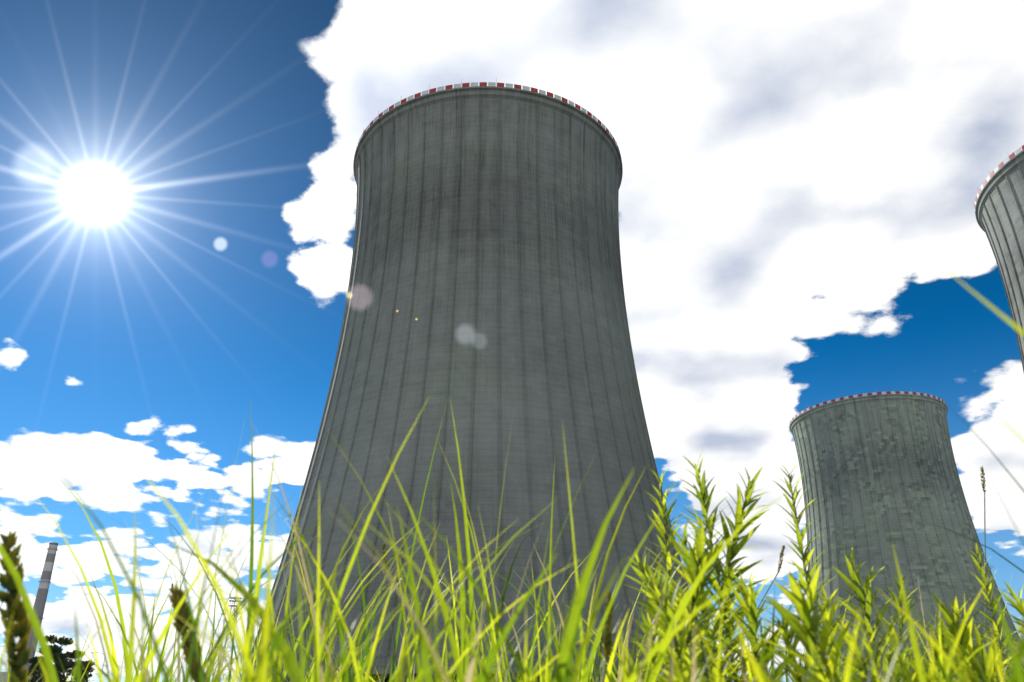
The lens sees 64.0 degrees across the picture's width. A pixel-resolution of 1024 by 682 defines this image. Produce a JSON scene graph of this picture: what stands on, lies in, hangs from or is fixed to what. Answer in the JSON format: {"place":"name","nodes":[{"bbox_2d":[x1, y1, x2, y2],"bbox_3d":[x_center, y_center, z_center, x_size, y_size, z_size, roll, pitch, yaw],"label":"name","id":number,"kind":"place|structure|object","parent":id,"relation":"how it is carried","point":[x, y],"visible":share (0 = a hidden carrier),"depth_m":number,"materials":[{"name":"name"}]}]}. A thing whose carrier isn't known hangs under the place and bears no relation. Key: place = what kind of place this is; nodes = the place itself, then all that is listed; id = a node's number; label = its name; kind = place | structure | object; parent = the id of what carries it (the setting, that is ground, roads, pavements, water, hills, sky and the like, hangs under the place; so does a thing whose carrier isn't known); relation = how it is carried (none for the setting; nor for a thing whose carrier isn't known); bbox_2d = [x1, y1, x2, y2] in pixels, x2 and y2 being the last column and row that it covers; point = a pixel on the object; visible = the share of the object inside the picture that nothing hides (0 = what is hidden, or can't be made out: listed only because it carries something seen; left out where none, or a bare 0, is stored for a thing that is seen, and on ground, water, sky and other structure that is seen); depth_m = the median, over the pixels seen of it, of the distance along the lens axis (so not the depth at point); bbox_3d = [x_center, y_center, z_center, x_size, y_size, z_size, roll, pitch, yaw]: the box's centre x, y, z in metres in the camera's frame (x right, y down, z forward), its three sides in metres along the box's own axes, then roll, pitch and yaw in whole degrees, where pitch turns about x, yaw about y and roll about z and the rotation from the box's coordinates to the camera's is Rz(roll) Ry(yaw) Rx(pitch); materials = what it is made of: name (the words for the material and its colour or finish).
{"place":"outdoors","nodes":[
{"label":"outdoors","id":0,"kind":"place"},
{"bbox_2d":[0,672,42,681],"bbox_3d":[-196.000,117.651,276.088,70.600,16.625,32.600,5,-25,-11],"label":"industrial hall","id":1,"kind":"structure","parent":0,"point":[3,674],"depth_m":268.54,"materials":[{"name":"grey"}]},
{"bbox_2d":[252,82,704,681],"bbox_3d":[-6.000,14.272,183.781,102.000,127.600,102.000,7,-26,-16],"label":"cooling tower","id":2,"kind":"structure","parent":0,"point":[486,300],"depth_m":153.99,"materials":[{"name":"concrete"}]},
{"bbox_2d":[0,0,1023,681],"label":"sky","id":3,"kind":"structure","parent":0,"point":[798,190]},
{"bbox_2d":[789,388,1023,681],"bbox_3d":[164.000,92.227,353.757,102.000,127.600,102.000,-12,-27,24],"label":"cooling tower","id":4,"kind":"structure","parent":0,"point":[876,468],"depth_m":336.59,"materials":[{"name":"concrete"}]},
{"bbox_2d":[973,145,1023,371],"bbox_3d":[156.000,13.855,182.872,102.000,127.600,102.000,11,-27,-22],"label":"cooling tower","id":5,"kind":"structure","parent":0,"point":[999,207],"depth_m":205.07,"materials":[{"name":"concrete"}]},
{"label":"ground","id":6,"kind":"structure","parent":0,"visible":0},
{"bbox_2d":[24,656,45,681],"bbox_3d":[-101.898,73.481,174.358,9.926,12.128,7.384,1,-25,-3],"label":"pine tree","id":7,"kind":"object","parent":6,"relation":"on","point":[33,660],"visible":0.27,"depth_m":174.39,"materials":[{"name":"green plant"}]},
{"bbox_2d":[24,542,57,670],"bbox_3d":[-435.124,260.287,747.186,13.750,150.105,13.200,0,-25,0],"label":"chimney stack","id":8,"kind":"object","parent":6,"relation":"on","point":[42,593],"visible":0.71,"depth_m":757.23,"materials":[{"name":"concrete"}]},
{"bbox_2d":[28,635,87,681],"bbox_3d":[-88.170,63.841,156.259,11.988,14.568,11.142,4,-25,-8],"label":"pine tree","id":9,"kind":"object","parent":6,"relation":"on","point":[65,663],"visible":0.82,"depth_m":156.46,"materials":[{"name":"green plant"}]},
{"bbox_2d":[56,651,94,681],"bbox_3d":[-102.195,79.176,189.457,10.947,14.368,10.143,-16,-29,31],"label":"pine tree","id":10,"kind":"object","parent":6,"relation":"on","point":[88,670],"visible":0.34,"depth_m":191.13,"materials":[{"name":"green plant"}]},
{"bbox_2d":[220,597,240,681],"bbox_3d":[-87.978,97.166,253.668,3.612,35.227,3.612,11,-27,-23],"label":"floodlight mast","id":11,"kind":"object","parent":6,"relation":"on","point":[231,606],"visible":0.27,"depth_m":258.00,"materials":[{"name":"silver metal"}]},
{"bbox_2d":[0,269,1023,681],"bbox_3d":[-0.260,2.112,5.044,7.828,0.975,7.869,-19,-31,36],"label":"grass","id":12,"kind":"structure","parent":6,"relation":"on","point":[696,641],"depth_m":0.75,"materials":[{"name":"green plant"}]}
]}

